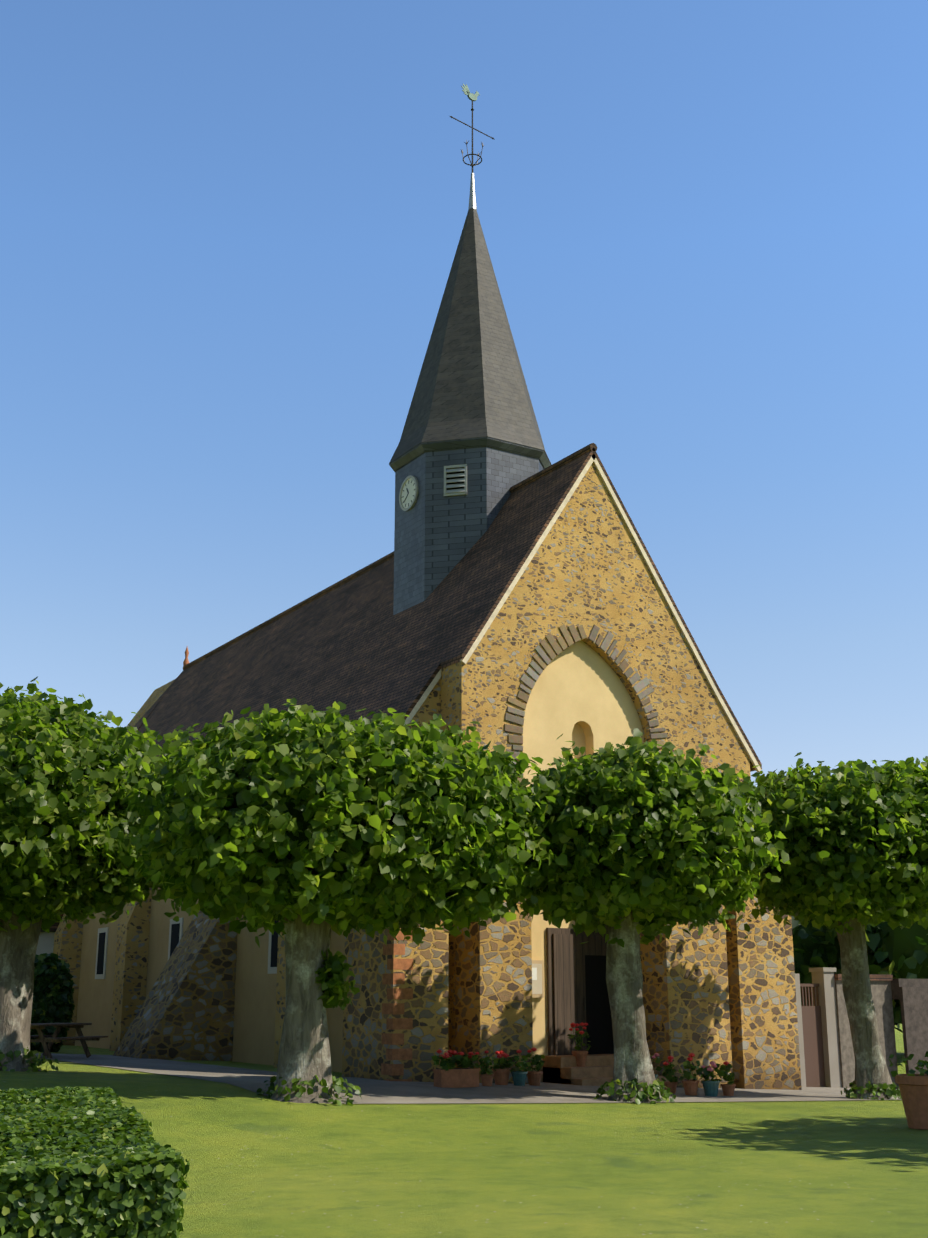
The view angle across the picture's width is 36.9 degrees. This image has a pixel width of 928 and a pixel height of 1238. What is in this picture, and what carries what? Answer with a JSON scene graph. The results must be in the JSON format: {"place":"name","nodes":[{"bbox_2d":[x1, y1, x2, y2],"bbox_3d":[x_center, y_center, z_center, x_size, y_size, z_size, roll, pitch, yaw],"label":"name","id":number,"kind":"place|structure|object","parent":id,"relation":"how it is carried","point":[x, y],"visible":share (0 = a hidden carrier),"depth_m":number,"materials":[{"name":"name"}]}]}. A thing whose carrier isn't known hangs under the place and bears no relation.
{"place":"outdoors","nodes":[
{"label":"outdoors","id":0,"kind":"place"},
{"bbox_2d":[36,914,63,954],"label":"church annex","id":1,"kind":"object","parent":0,"point":[45,942],"depth_m":47.51,"materials":[{"name":"white paint"}]},
{"bbox_2d":[75,887,344,1071],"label":"side wall","id":2,"kind":"structure","parent":0,"point":[255,1008],"depth_m":35.33,"materials":[{"name":"beige paint"}]},
{"bbox_2d":[0,1024,927,1237],"bbox_3d":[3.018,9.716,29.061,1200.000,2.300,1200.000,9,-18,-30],"label":"lawn","id":3,"kind":"structure","parent":0,"point":[259,1167],"depth_m":15.23,"materials":[{"name":"green plant"}]},
{"bbox_2d":[30,953,74,1051],"bbox_3d":[-11.216,10.263,36.884,1.741,2.774,1.846,9,-18,-30],"label":"shrub","id":4,"kind":"object","parent":3,"relation":"on","point":[53,995],"visible":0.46,"depth_m":36.50,"materials":[{"name":"green plant"}]},
{"bbox_2d":[0,676,181,1071],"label":"tree","id":5,"kind":"object","parent":3,"relation":"on","point":[66,788],"visible":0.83,"depth_m":23.53,"materials":[{"name":"green plant"}]},
{"bbox_2d":[0,1086,189,1237],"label":"hedge","id":6,"kind":"object","parent":3,"relation":"on","point":[84,1162],"visible":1,"depth_m":5.49,"materials":[{"name":"green plant"}]},
{"bbox_2d":[109,698,578,1105],"bbox_3d":[-1.859,4.460,21.559,7.491,6.271,5.467,9,-18,-30],"label":"tree","id":7,"kind":"object","parent":3,"relation":"on","point":[309,830],"visible":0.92,"depth_m":20.50,"materials":[{"name":"green plant"}]},
{"bbox_2d":[53,463,801,1089],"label":"church walls","id":8,"kind":"structure","parent":3,"relation":"on","point":[719,995],"depth_m":30.22,"materials":[{"name":"brown stone"}]},
{"bbox_2d":[113,911,237,1060],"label":"buttress","id":9,"kind":"structure","parent":8,"relation":"attached to","point":[186,1011],"depth_m":34.83,"materials":[{"name":"brown stone"}]},
{"bbox_2d":[381,929,412,1081],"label":"brick quoins","id":10,"kind":"object","parent":8,"relation":"attached to","point":[396,1008],"visible":0.58,"depth_m":25.98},
{"bbox_2d":[128,443,761,771],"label":"roof","id":11,"kind":"structure","parent":8,"relation":"on","point":[352,642],"depth_m":35.54,"materials":[{"name":"tile"}]},
{"bbox_2d":[183,647,188,666],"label":"church finial","id":12,"kind":"object","parent":11,"relation":"on","point":[186,661],"visible":0.75,"depth_m":54.82,"materials":[{"name":"orange ceramic"}]},
{"bbox_2d":[404,453,761,771],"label":"gable trim","id":13,"kind":"structure","parent":11,"relation":"attached to","point":[593,459],"depth_m":32.73,"materials":[{"name":"white stone"}]},
{"bbox_2d":[389,173,551,614],"bbox_3d":[0.243,-4.785,37.681,4.213,16.500,4.213,9,-18,-30],"label":"steeple","id":14,"kind":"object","parent":8,"relation":"on","point":[471,406],"depth_m":36.16,"materials":[{"name":"grey tile"}]},
{"bbox_2d":[399,475,418,510],"bbox_3d":[-1.438,-3.268,36.202,0.056,0.940,0.940,9,-18,-30],"label":"tower clock","id":15,"kind":"object","parent":14,"relation":"attached to","point":[408,494],"visible":1,"depth_m":36.19,"materials":[{"name":"white"}]},
{"bbox_2d":[444,464,466,496],"bbox_3d":[-0.218,-3.520,35.348,0.600,0.810,0.103,-4,-16,13],"label":"louvered vent","id":16,"kind":"object","parent":14,"relation":"attached to","point":[455,480],"visible":1,"depth_m":35.34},
{"bbox_2d":[450,84,494,172],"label":"weather vane","id":17,"kind":"object","parent":14,"relation":"on","point":[472,97],"visible":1,"depth_m":40.25,"materials":[{"name":"grey metal"}]},
{"bbox_2d":[532,960,543,997],"bbox_3d":[1.441,7.467,28.886,0.480,0.750,0.077,9,-18,-30],"label":"notice board","id":18,"kind":"object","parent":8,"relation":"attached to","point":[537,978],"visible":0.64,"depth_m":28.90,"materials":[{"name":"beige paper"}]},
{"bbox_2d":[546,928,613,1054],"bbox_3d":[2.643,8.123,29.432,2.040,3.070,0.140,9,-18,-30],"label":"church door","id":19,"kind":"structure","parent":8,"relation":"in","point":[577,991],"depth_m":29.34,"materials":[{"name":"brown wood"}]},
{"bbox_2d":[504,624,666,781],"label":"church arch stones","id":20,"kind":"object","parent":8,"relation":"attached to","point":[526,680],"visible":0.65,"depth_m":31.00,"materials":[{"name":"grey stone"}]},
{"bbox_2d":[35,1053,901,1103],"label":"forecourt path","id":21,"kind":"structure","parent":3,"relation":"on","point":[374,1091],"depth_m":24.38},
{"bbox_2d":[30,1023,107,1057],"bbox_3d":[-9.475,9.623,31.738,1.836,0.767,2.000,-6,-16,20],"label":"picnic table","id":22,"kind":"object","parent":21,"relation":"on","point":[42,1038],"visible":0.83,"depth_m":31.88,"materials":[{"name":"brown wood"}]},
{"bbox_2d":[431,1049,479,1087],"bbox_3d":[-0.135,7.760,24.064,0.915,0.635,0.418,9,-18,-30],"label":"planter trough","id":23,"kind":"object","parent":21,"relation":"on","point":[448,1075],"visible":1,"depth_m":23.94,"materials":[{"name":"brown ceramic"}]},
{"bbox_2d":[478,1050,493,1085],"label":"flower pot","id":24,"kind":"object","parent":21,"relation":"on","point":[487,1079],"visible":0.98,"depth_m":25.13,"materials":[{"name":"green plant"}]},
{"bbox_2d":[490,1050,510,1084],"bbox_3d":[0.689,8.390,26.033,0.395,0.613,0.386,9,-18,-30],"label":"flower pot","id":25,"kind":"object","parent":21,"relation":"on","point":[501,1072],"visible":0.98,"depth_m":25.93,"materials":[{"name":"orange ceramic"}]},
{"bbox_2d":[507,1050,532,1085],"bbox_3d":[1.043,8.393,26.053,0.510,0.643,0.497,9,-18,-30],"label":"flower pot","id":26,"kind":"object","parent":21,"relation":"on","point":[519,1076],"visible":1,"depth_m":25.93,"materials":[{"name":"green plant"}]},
{"bbox_2d":[526,1047,544,1085],"bbox_3d":[1.350,8.497,26.454,0.346,0.697,0.358,-7,-17,24],"label":"flower pot","id":27,"kind":"object","parent":21,"relation":"on","point":[534,1078],"visible":0.88,"depth_m":26.35,"materials":[{"name":"brown ceramic"}]},
{"bbox_2d":[543,1054,669,1085],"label":"church steps","id":28,"kind":"structure","parent":21,"relation":"on","point":[597,1070],"depth_m":28.09,"materials":[{"name":"brown stone"}]},
{"bbox_2d":[567,1022,590,1066],"bbox_3d":[2.341,8.666,28.368,0.463,0.865,0.499,9,-18,-30],"label":"flower pot","id":29,"kind":"object","parent":28,"relation":"on","point":[581,1057],"visible":0.98,"depth_m":28.26,"materials":[{"name":"orange ceramic"}]},
{"bbox_2d":[650,1053,662,1078],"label":"flower pot","id":30,"kind":"object","parent":21,"relation":"on","point":[658,1060],"visible":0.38,"depth_m":25.98,"materials":[{"name":"green plant"}]},
{"bbox_2d":[661,1055,677,1093],"bbox_3d":[3.756,8.307,25.396,0.300,0.665,0.320,9,-18,-30],"label":"flower pot","id":31,"kind":"object","parent":21,"relation":"on","point":[670,1072],"visible":1,"depth_m":25.33,"materials":[{"name":"green plant"}]},
{"bbox_2d":[678,1053,702,1095],"bbox_3d":[4.093,8.209,25.133,0.443,0.735,0.459,9,-18,-30],"label":"flower pot","id":32,"kind":"object","parent":21,"relation":"on","point":[690,1087],"visible":0.98,"depth_m":25.02,"materials":[{"name":"green plant"}]},
{"bbox_2d":[700,1061,724,1095],"bbox_3d":[4.451,8.289,25.105,0.410,0.592,0.414,9,-18,-30],"label":"flower pot","id":33,"kind":"object","parent":21,"relation":"on","point":[710,1086],"visible":1,"depth_m":25.02,"materials":[{"name":"teal ceramic"}]},
{"bbox_2d":[714,1061,735,1095],"bbox_3d":[4.779,8.372,25.372,0.397,0.603,0.378,9,-18,-30],"label":"flower pot","id":34,"kind":"object","parent":21,"relation":"on","point":[728,1089],"visible":0.94,"depth_m":25.29,"materials":[{"name":"green plant"}]},
{"bbox_2d":[496,728,790,1103],"bbox_3d":[2.886,5.210,23.807,5.740,6.455,5.280,9,-18,-30],"label":"tree","id":35,"kind":"object","parent":3,"relation":"on","point":[665,837],"visible":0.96,"depth_m":22.74,"materials":[{"name":"green plant"}]},
{"bbox_2d":[735,752,927,1100],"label":"tree","id":36,"kind":"object","parent":3,"relation":"on","point":[855,841],"visible":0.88,"depth_m":25.44,"materials":[{"name":"green plant"}]},
{"bbox_2d":[791,912,902,1032],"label":"tree","id":37,"kind":"object","parent":3,"relation":"on","point":[813,947],"visible":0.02,"depth_m":69.09,"materials":[{"name":"green plant"}]},
{"bbox_2d":[795,967,927,1088],"bbox_3d":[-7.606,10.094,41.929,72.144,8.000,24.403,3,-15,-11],"label":"garden wall","id":38,"kind":"structure","parent":3,"relation":"on","point":[826,1052],"depth_m":33.69,"materials":[{"name":"stone"}]},
{"bbox_2d":[865,921,927,1023],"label":"tree","id":39,"kind":"object","parent":3,"relation":"on","point":[904,950],"visible":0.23,"depth_m":65.19,"materials":[{"name":"green plant"}]},
{"bbox_2d":[888,1051,927,1129],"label":"flower pot","id":40,"kind":"object","parent":3,"relation":"on","point":[913,1087],"visible":1,"depth_m":19.23,"materials":[{"name":"orange ceramic"}]},
{"bbox_2d":[0,0,927,786],"label":"sky","id":41,"kind":"structure","parent":0,"point":[231,230],"materials":[{"name":"blue"}]}
]}

